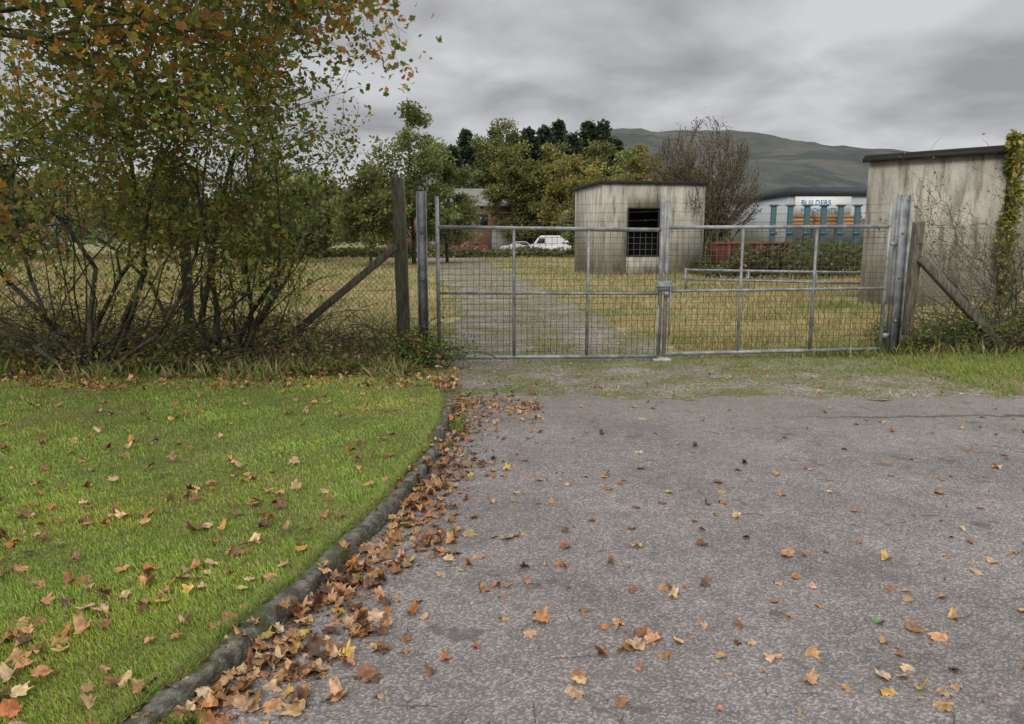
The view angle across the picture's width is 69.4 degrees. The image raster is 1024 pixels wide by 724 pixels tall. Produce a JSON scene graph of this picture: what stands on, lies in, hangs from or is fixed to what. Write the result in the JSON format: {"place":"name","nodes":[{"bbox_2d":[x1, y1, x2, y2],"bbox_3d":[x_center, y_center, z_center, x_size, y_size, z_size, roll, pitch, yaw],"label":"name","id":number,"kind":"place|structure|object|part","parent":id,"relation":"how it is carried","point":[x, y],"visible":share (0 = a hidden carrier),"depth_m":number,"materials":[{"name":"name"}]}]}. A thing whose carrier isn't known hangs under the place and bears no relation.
{"place":"outdoors","nodes":[
{"label":"outdoors","id":0,"kind":"place"},
{"bbox_2d":[0,365,472,723],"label":"lawn","id":1,"kind":"structure","parent":0,"point":[157,419],"depth_m":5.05,"materials":[{"name":"plant"}]},
{"bbox_2d":[0,0,373,368],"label":"willow shrub","id":2,"kind":"object","parent":1,"relation":"on","point":[228,100],"visible":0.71,"depth_m":7.59,"materials":[{"name":"green plant"}]},
{"bbox_2d":[0,0,375,374],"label":"hawthorn shrub","id":3,"kind":"object","parent":1,"relation":"on","point":[90,322],"visible":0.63,"depth_m":8.40,"materials":[{"name":"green plant"}]},
{"bbox_2d":[0,335,419,380],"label":"tall grass","id":4,"kind":"structure","parent":1,"relation":"on","point":[229,370],"depth_m":8.49,"materials":[{"name":"green plant"}]},
{"bbox_2d":[361,313,496,370],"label":"weeds","id":5,"kind":"object","parent":1,"relation":"on","point":[442,343],"visible":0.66,"depth_m":9.34,"materials":[{"name":"green plant"}]},
{"bbox_2d":[31,128,908,241],"bbox_3d":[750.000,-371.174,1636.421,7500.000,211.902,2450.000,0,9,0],"label":"hill","id":6,"kind":"structure","parent":0,"point":[784,162],"depth_m":1005.04,"materials":[{"name":"green plant"}]},
{"bbox_2d":[0,242,1023,719],"bbox_3d":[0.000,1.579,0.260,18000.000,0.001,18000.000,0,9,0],"label":"ground","id":7,"kind":"structure","parent":0,"point":[454,318],"depth_m":20.17,"materials":[{"name":"plant"}]},
{"bbox_2d":[177,199,195,346],"bbox_3d":[-4.384,-1.064,9.994,0.151,2.248,0.096,0,9,0],"label":"fence post","id":8,"kind":"object","parent":7,"relation":"on","point":[185,246],"visible":0.14,"depth_m":9.93,"materials":[{"name":"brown wood"}]},
{"bbox_2d":[0,0,442,295],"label":"maple tree","id":9,"kind":"object","parent":7,"relation":"on","point":[147,16],"visible":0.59,"depth_m":6.74,"materials":[{"name":"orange plant"}]},
{"bbox_2d":[0,244,465,378],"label":"bramble undergrowth","id":10,"kind":"object","parent":7,"relation":"on","point":[332,342],"visible":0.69,"depth_m":9.05,"materials":[{"name":"green plant"}]},
{"bbox_2d":[122,393,453,723],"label":"kerb","id":11,"kind":"structure","parent":7,"relation":"on","point":[168,699],"depth_m":3.13,"materials":[{"name":"grey concrete"}]},
{"bbox_2d":[0,147,731,261],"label":"distant trees","id":12,"kind":"object","parent":7,"relation":"on","point":[294,181],"visible":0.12,"depth_m":60.47,"materials":[{"name":"green plant"}]},
{"bbox_2d":[327,158,411,263],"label":"birch tree","id":13,"kind":"object","parent":7,"relation":"on","point":[359,196],"visible":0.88,"depth_m":43.80,"materials":[{"name":"green plant"}]},
{"bbox_2d":[391,176,410,357],"bbox_3d":[-1.440,-1.139,9.663,0.200,2.504,0.128,0,9,0],"label":"fence post","id":14,"kind":"object","parent":7,"relation":"on","point":[399,228],"visible":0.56,"depth_m":9.56,"materials":[{"name":"brown wood"}]},
{"bbox_2d":[0,206,396,352],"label":"chain link fence","id":15,"kind":"object","parent":14,"relation":"attached to","point":[231,272],"visible":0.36,"depth_m":9.87,"materials":[{"name":"metal"}]},
{"bbox_2d":[273,244,397,347],"bbox_3d":[-2.295,-0.839,9.642,1.658,1.377,0.092,0,9,-2],"label":"diagonal fence brace","id":16,"kind":"object","parent":14,"relation":"attached to","point":[365,272],"visible":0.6,"depth_m":9.58,"materials":[{"name":"brown wood"}]},
{"bbox_2d":[228,245,574,257],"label":"weeds","id":17,"kind":"object","parent":7,"relation":"on","point":[527,251],"visible":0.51,"depth_m":67.76,"materials":[{"name":"green plant"}]},
{"bbox_2d":[363,96,463,263],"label":"birch tree","id":18,"kind":"object","parent":7,"relation":"on","point":[426,162],"visible":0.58,"depth_m":47.56,"materials":[{"name":"green plant"}]},
{"bbox_2d":[416,191,428,362],"bbox_3d":[-1.139,-1.049,9.437,0.130,2.200,0.140,-1,9,-6],"label":"steel gate post","id":19,"kind":"object","parent":7,"relation":"on","point":[421,234],"visible":0.73,"depth_m":9.38,"materials":[{"name":"grey metal"}]},
{"bbox_2d":[452,133,500,188],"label":"alder tree","id":20,"kind":"object","parent":7,"relation":"on","point":[474,143],"visible":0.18,"depth_m":108.00,"materials":[{"name":"green plant"}]},
{"bbox_2d":[387,189,570,251],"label":"brick warehouse","id":21,"kind":"structure","parent":7,"relation":"on","point":[489,221],"depth_m":98.57,"materials":[{"name":"brick"}]},
{"bbox_2d":[476,214,486,225],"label":"window","id":22,"kind":"structure","parent":21,"relation":"in","point":[483,222],"depth_m":98.16,"materials":[{"name":"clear glass"}]},
{"bbox_2d":[492,230,517,248],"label":"roller door","id":23,"kind":"structure","parent":21,"relation":"in","point":[500,242],"depth_m":98.55,"materials":[{"name":"grey metal"}]},
{"bbox_2d":[468,118,532,188],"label":"alder tree","id":24,"kind":"object","parent":7,"relation":"on","point":[504,127],"visible":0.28,"depth_m":108.82,"materials":[{"name":"green plant"}]},
{"bbox_2d":[0,251,1023,357],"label":"yard grass","id":25,"kind":"structure","parent":7,"relation":"on","point":[773,331],"depth_m":17.57,"materials":[{"name":"green plant"}]},
{"bbox_2d":[479,143,544,242],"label":"alder tree","id":26,"kind":"object","parent":7,"relation":"on","point":[506,169],"visible":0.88,"depth_m":93.48,"materials":[{"name":"green plant"}]},
{"bbox_2d":[500,241,530,249],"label":"parked car","id":27,"kind":"object","parent":7,"relation":"on","point":[521,243],"visible":0.37,"depth_m":85.02,"materials":[{"name":"silver metal"}]},
{"bbox_2d":[447,117,633,188],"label":"conifer trees","id":28,"kind":"object","parent":7,"relation":"on","point":[590,131],"visible":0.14,"depth_m":113.62,"materials":[{"name":"green plant"}]},
{"bbox_2d":[521,142,569,240],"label":"alder tree","id":29,"kind":"object","parent":7,"relation":"on","point":[534,193],"visible":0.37,"depth_m":93.20,"materials":[{"name":"green plant"}]},
{"bbox_2d":[529,235,567,248],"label":"parked van","id":30,"kind":"object","parent":7,"relation":"on","point":[550,241],"visible":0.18,"depth_m":83.00,"materials":[{"name":"white metal"}]},
{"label":"window","id":31,"kind":"part","parent":30,"relation":"part of","materials":[{"name":"black glass"}]},
{"bbox_2d":[544,242,573,250],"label":"parked car","id":32,"kind":"object","parent":7,"relation":"on","point":[564,246],"visible":0.16,"depth_m":77.11,"materials":[{"name":"white paint"}]},
{"bbox_2d":[544,139,583,185],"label":"alder tree","id":33,"kind":"object","parent":7,"relation":"on","point":[560,146],"visible":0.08,"depth_m":109.52,"materials":[{"name":"green plant"}]},
{"bbox_2d":[558,198,574,247],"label":"alder tree","id":34,"kind":"object","parent":7,"relation":"on","point":[568,217],"visible":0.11,"depth_m":67.94,"materials":[{"name":"green plant"}]},
{"bbox_2d":[537,151,609,233],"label":"alder tree","id":35,"kind":"object","parent":7,"relation":"on","point":[555,192],"visible":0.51,"depth_m":86.27,"materials":[{"name":"green plant"}]},
{"bbox_2d":[574,139,616,195],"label":"alder tree","id":36,"kind":"object","parent":7,"relation":"on","point":[597,149],"visible":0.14,"depth_m":94.13,"materials":[{"name":"green plant"}]},
{"bbox_2d":[591,145,642,182],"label":"alder tree","id":37,"kind":"object","parent":7,"relation":"on","point":[635,163],"visible":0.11,"depth_m":81.29,"materials":[{"name":"green plant"}]},
{"bbox_2d":[611,142,650,173],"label":"alder tree","id":38,"kind":"object","parent":7,"relation":"on","point":[641,149],"visible":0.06,"depth_m":89.82,"materials":[{"name":"green plant"}]},
{"bbox_2d":[573,180,708,274],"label":"concrete outbuilding","id":39,"kind":"structure","parent":7,"relation":"on","point":[599,200],"depth_m":34.00,"materials":[{"name":"concrete"}]},
{"bbox_2d":[630,152,676,180],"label":"alder tree","id":40,"kind":"object","parent":7,"relation":"on","point":[640,177],"visible":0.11,"depth_m":77.22,"materials":[{"name":"green plant"}]},
{"bbox_2d":[672,159,718,239],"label":"alder tree","id":41,"kind":"object","parent":7,"relation":"on","point":[680,179],"visible":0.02,"depth_m":81.96,"materials":[{"name":"green plant"}]},
{"bbox_2d":[646,107,769,267],"bbox_3d":[9.434,-8.230,36.173,5.883,7.744,6.380,0,9,0],"label":"bare willow tree","id":42,"kind":"object","parent":7,"relation":"on","point":[722,183],"visible":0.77,"depth_m":35.31,"materials":[{"name":"brown plant"}]},
{"bbox_2d":[432,346,1023,395],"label":"verge grass","id":43,"kind":"structure","parent":7,"relation":"on","point":[976,361],"depth_m":9.19,"materials":[{"name":"green plant"}]},
{"bbox_2d":[706,242,790,274],"bbox_3d":[10.100,-4.485,31.915,3.200,1.370,1.560,0,9,0],"label":"rusty skip","id":44,"kind":"object","parent":7,"relation":"on","point":[711,252],"visible":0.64,"depth_m":31.18,"materials":[{"name":"brown metal"}]},
{"bbox_2d":[684,268,860,292],"bbox_3d":[8.250,-2.467,22.650,5.935,0.700,0.080,4,10,25],"label":"pipe barrier","id":45,"kind":"object","parent":7,"relation":"on","point":[747,280],"visible":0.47,"depth_m":22.79,"materials":[{"name":"metal"}]},
{"bbox_2d":[685,206,862,279],"bbox_3d":[12.428,-5.139,32.120,10.689,3.152,9.708,0,9,0],"label":"bramble patch","id":46,"kind":"object","parent":7,"relation":"on","point":[802,259],"visible":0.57,"depth_m":30.61,"materials":[{"name":"green plant"}]},
{"bbox_2d":[731,187,866,247],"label":"industrial unit","id":47,"kind":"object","parent":7,"relation":"on","point":[832,197],"visible":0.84,"depth_m":90.28,"materials":[{"name":"white paint"}]},
{"bbox_2d":[769,204,862,267],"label":"steel stillage rack","id":48,"kind":"object","parent":7,"relation":"on","point":[823,219],"visible":0.59,"depth_m":41.29,"materials":[{"name":"metal"}]},
{"bbox_2d":[793,211,861,244],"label":"timber rack","id":49,"kind":"object","parent":7,"relation":"on","point":[834,221],"visible":0.39,"depth_m":70.76,"materials":[{"name":"brown wood"}]},
{"bbox_2d":[901,221,924,350],"bbox_3d":[5.585,-0.977,10.359,0.179,1.959,0.104,0,9,0],"label":"fence post","id":50,"kind":"object","parent":7,"relation":"on","point":[915,254],"visible":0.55,"depth_m":10.29,"materials":[{"name":"brown wood"}]},
{"bbox_2d":[917,256,1007,351],"bbox_3d":[6.240,-0.804,10.256,1.296,1.313,0.115,1,9,5],"label":"diagonal fence brace","id":51,"kind":"object","parent":50,"relation":"attached to","point":[936,275],"visible":0.78,"depth_m":10.21,"materials":[{"name":"brown wood"}]},
{"bbox_2d":[916,227,1023,345],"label":"chain link fence","id":52,"kind":"object","parent":50,"relation":"attached to","point":[972,282],"visible":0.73,"depth_m":10.35,"materials":[{"name":"metal"}]},
{"bbox_2d":[839,260,1023,357],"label":"bramble undergrowth","id":53,"kind":"object","parent":7,"relation":"on","point":[963,334],"visible":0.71,"depth_m":10.36,"materials":[{"name":"green plant"}]},
{"bbox_2d":[859,145,1023,307],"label":"concrete shed","id":54,"kind":"structure","parent":7,"relation":"on","point":[889,178],"depth_m":17.52,"materials":[{"name":"concrete"}]},
{"bbox_2d":[992,128,1023,309],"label":"ivy","id":55,"kind":"object","parent":54,"relation":"attached to","point":[1014,138],"visible":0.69,"depth_m":16.51,"materials":[{"name":"green plant"}]},
{"bbox_2d":[872,129,1023,341],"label":"dogrose shrub","id":56,"kind":"object","parent":7,"relation":"on","point":[979,259],"visible":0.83,"depth_m":10.83,"materials":[{"name":"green plant"}]},
{"bbox_2d":[0,0,1023,209],"label":"sky","id":57,"kind":"structure","parent":0,"point":[904,75],"materials":[{"name":"grey"}]},
{"bbox_2d":[427,255,669,355],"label":"gravel track","id":58,"kind":"structure","parent":0,"point":[460,280],"depth_m":14.67,"materials":[{"name":"grey gravel"}]},
{"bbox_2d":[425,143,481,261],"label":"birch tree","id":59,"kind":"object","parent":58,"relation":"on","point":[450,169],"visible":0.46,"depth_m":52.61,"materials":[{"name":"green plant"}]},
{"bbox_2d":[451,241,488,248],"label":"parked car","id":60,"kind":"object","parent":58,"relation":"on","point":[481,246],"visible":0.28,"depth_m":83.06,"materials":[{"name":"red paint"}]},
{"bbox_2d":[190,395,1023,723],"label":"asphalt road","id":61,"kind":"structure","parent":0,"point":[982,649],"depth_m":3.58,"materials":[{"name":"grey asphalt"}]},
{"bbox_2d":[443,356,1023,399],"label":"gravel apron","id":62,"kind":"object","parent":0,"point":[566,377],"visible":0.56,"depth_m":8.47,"materials":[{"name":"grey gravel"}]},
{"bbox_2d":[0,346,1023,723],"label":"fallen leaves","id":63,"kind":"object","parent":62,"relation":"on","point":[216,696],"depth_m":3.32,"materials":[{"name":"brown plant"}]},
{"bbox_2d":[650,357,670,361],"bbox_3d":[1.998,-0.035,9.944,0.240,0.035,0.200,-1,9,-6],"label":"concrete gate stop","id":64,"kind":"object","parent":62,"relation":"on","point":[663,359],"visible":0.89,"depth_m":9.86,"materials":[{"name":"grey concrete"}]},
{"bbox_2d":[884,194,913,354],"bbox_3d":[5.279,-1.160,10.113,0.140,2.200,0.140,-1,9,-6],"label":"steel gate post","id":65,"kind":"object","parent":62,"relation":"on","point":[903,217],"visible":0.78,"depth_m":10.08,"materials":[{"name":"grey metal"}]},
{"bbox_2d":[429,195,896,359],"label":"double metal gate","id":66,"kind":"structure","parent":65,"relation":"attached to","point":[665,285],"depth_m":9.78,"materials":[{"name":"metal"}]}
]}

